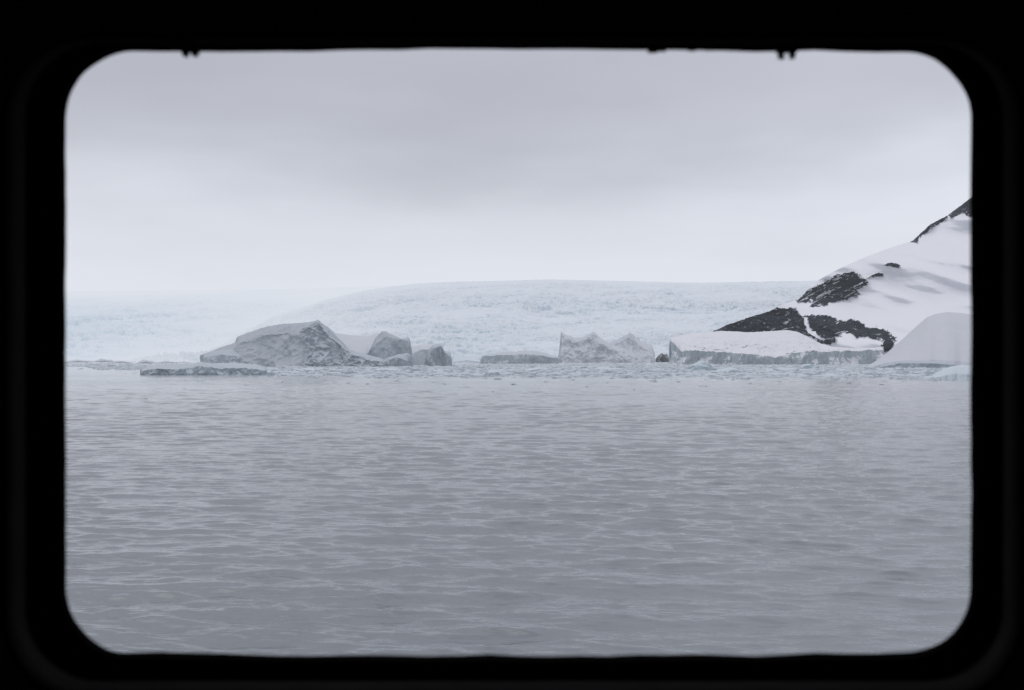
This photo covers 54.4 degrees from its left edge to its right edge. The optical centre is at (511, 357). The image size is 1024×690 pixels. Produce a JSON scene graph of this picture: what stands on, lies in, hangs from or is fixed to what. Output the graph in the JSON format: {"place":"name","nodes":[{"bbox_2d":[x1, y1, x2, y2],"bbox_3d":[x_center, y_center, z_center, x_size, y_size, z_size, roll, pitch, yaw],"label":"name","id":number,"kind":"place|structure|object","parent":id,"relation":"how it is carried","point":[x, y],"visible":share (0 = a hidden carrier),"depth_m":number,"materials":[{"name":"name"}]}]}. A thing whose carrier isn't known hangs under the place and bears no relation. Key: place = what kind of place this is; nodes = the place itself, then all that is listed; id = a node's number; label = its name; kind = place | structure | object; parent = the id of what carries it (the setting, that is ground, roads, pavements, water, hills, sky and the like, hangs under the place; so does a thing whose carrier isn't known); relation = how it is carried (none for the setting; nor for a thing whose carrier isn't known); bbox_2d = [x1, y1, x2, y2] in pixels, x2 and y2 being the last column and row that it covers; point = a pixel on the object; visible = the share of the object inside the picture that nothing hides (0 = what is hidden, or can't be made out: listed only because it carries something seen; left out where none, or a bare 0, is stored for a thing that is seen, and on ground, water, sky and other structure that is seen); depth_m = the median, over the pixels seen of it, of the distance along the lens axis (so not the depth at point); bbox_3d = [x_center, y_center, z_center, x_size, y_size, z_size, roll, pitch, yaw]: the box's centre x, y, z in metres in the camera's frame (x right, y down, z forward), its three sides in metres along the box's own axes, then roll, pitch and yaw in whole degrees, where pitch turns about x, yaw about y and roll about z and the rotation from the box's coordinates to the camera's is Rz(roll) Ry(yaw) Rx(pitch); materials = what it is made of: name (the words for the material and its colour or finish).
{"place":"outdoors","nodes":[
{"label":"outdoors","id":0,"kind":"place"},
{"bbox_2d":[66,286,390,359],"bbox_3d":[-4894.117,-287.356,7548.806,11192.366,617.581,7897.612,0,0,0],"label":"glacier","id":1,"kind":"object","parent":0,"point":[118,325],"visible":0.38,"depth_m":5453.12,"materials":[{"name":"white ice"}]},
{"bbox_2d":[132,279,817,361],"bbox_3d":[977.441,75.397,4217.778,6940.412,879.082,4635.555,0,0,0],"label":"glacier","id":2,"kind":"object","parent":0,"point":[475,319],"visible":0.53,"depth_m":3019.80,"materials":[{"name":"white ice"}]},
{"bbox_2d":[0,0,1023,689],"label":"cabin wall","id":3,"kind":"structure","parent":0,"point":[28,28],"depth_m":0.70,"materials":[{"name":"paint"}]},
{"bbox_2d":[2,31,1023,689],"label":"ship window","id":4,"kind":"structure","parent":3,"relation":"attached to","point":[50,645],"depth_m":0.83,"materials":[{"name":"paint"}]},
{"bbox_2d":[2,34,1023,689],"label":"window frame","id":5,"kind":"structure","parent":4,"relation":"in","point":[21,644],"depth_m":0.72,"materials":[{"name":"paint"}]},
{"bbox_2d":[65,49,970,290],"label":"sky","id":6,"kind":"structure","parent":0,"point":[342,168],"materials":[{"name":"grey"}]},
{"bbox_2d":[66,360,970,655],"bbox_3d":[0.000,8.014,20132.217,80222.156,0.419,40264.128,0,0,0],"label":"sea","id":7,"kind":"structure","parent":0,"point":[448,516],"depth_m":50.83,"materials":[{"name":"grey liquid"}]},
{"bbox_2d":[66,359,93,361],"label":"bergy bit","id":8,"kind":"object","parent":7,"relation":"on","point":[76,360],"visible":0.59,"depth_m":1639.87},
{"bbox_2d":[94,358,113,361],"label":"bergy bit","id":9,"kind":"object","parent":7,"relation":"on","point":[102,360],"visible":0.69,"depth_m":1687.64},
{"bbox_2d":[111,361,129,362],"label":"bergy bit","id":10,"kind":"object","parent":7,"relation":"on","point":[120,362],"visible":0.65,"depth_m":1486.61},
{"bbox_2d":[138,360,154,362],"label":"bergy bit","id":11,"kind":"object","parent":7,"relation":"on","point":[144,361],"visible":0.63,"depth_m":1339.03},
{"bbox_2d":[140,362,266,374],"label":"ice floe","id":12,"kind":"object","parent":7,"relation":"on","point":[203,368],"visible":0.93,"depth_m":447.19,"materials":[{"name":"white ice"}]},
{"bbox_2d":[296,368,315,369],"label":"growler","id":13,"kind":"object","parent":7,"relation":"on","point":[306,369],"visible":0.29,"depth_m":598.79,"materials":[{"name":"white ice"}]},
{"bbox_2d":[200,320,412,366],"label":"iceberg","id":14,"kind":"object","parent":7,"relation":"on","point":[316,343],"visible":0.89,"depth_m":855.40,"materials":[{"name":"white ice"}]},
{"bbox_2d":[375,368,399,369],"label":"growler","id":15,"kind":"object","parent":7,"relation":"on","point":[386,369],"visible":0.33,"depth_m":600.34,"materials":[{"name":"white ice"}]},
{"bbox_2d":[412,344,451,365],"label":"iceberg","id":16,"kind":"object","parent":7,"relation":"on","point":[431,354],"visible":0.9,"depth_m":913.47,"materials":[{"name":"white ice"}]},
{"bbox_2d":[452,354,479,362],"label":"iceberg","id":17,"kind":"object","parent":7,"relation":"in","point":[458,358],"depth_m":1479.51,"materials":[{"name":"white ice"}]},
{"bbox_2d":[66,361,954,380],"bbox_3d":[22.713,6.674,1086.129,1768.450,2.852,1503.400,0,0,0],"label":"brash ice","id":18,"kind":"structure","parent":7,"relation":"on","point":[578,369],"depth_m":512.15,"materials":[{"name":"white ice"}]},
{"bbox_2d":[480,350,558,363],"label":"iceberg","id":19,"kind":"object","parent":7,"relation":"on","point":[526,357],"visible":0.92,"depth_m":1247.24,"materials":[{"name":"white ice"}]},
{"bbox_2d":[529,367,546,369],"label":"growler","id":20,"kind":"object","parent":7,"relation":"on","point":[537,368],"visible":0.34,"depth_m":599.83,"materials":[{"name":"white ice"}]},
{"bbox_2d":[558,331,655,362],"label":"iceberg","id":21,"kind":"object","parent":7,"relation":"on","point":[593,347],"visible":0.89,"depth_m":1475.06,"materials":[{"name":"white ice"}]},
{"bbox_2d":[597,367,621,369],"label":"growler","id":22,"kind":"object","parent":7,"relation":"on","point":[600,368],"visible":0.39,"depth_m":641.66,"materials":[{"name":"white ice"}]},
{"bbox_2d":[656,353,668,361],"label":"rock","id":23,"kind":"object","parent":7,"relation":"in","point":[661,357],"visible":0.88,"depth_m":1633.77,"materials":[{"name":"grey stone"}]},
{"bbox_2d":[688,361,716,369],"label":"growler","id":24,"kind":"object","parent":7,"relation":"in","point":[701,365],"visible":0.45,"depth_m":598.71,"materials":[{"name":"white ice"}]},
{"bbox_2d":[713,367,741,371],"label":"growler","id":25,"kind":"object","parent":7,"relation":"in","point":[729,369],"visible":0.39,"depth_m":498.05,"materials":[{"name":"white ice"}]},
{"bbox_2d":[669,330,884,364],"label":"iceberg","id":26,"kind":"object","parent":7,"relation":"on","point":[779,347],"visible":0.95,"depth_m":1125.98,"materials":[{"name":"white ice"}]},
{"bbox_2d":[800,364,818,368],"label":"growler","id":27,"kind":"object","parent":7,"relation":"in","point":[807,366],"visible":0.38,"depth_m":691.95,"materials":[{"name":"white ice"}]},
{"bbox_2d":[868,312,970,367],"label":"iceberg","id":28,"kind":"object","parent":7,"relation":"on","point":[939,340],"visible":0.58,"depth_m":801.73,"materials":[{"name":"white ice"}]},
{"bbox_2d":[932,365,970,378],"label":"iceberg","id":29,"kind":"object","parent":7,"relation":"on","point":[958,372],"visible":0.46,"depth_m":365.64,"materials":[{"name":"white ice"}]},
{"bbox_2d":[713,199,970,354],"bbox_3d":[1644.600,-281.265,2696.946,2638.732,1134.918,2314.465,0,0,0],"label":"snowy mountain","id":30,"kind":"structure","parent":0,"point":[887,300],"depth_m":2160.34,"materials":[{"name":"white snow"}]}
]}

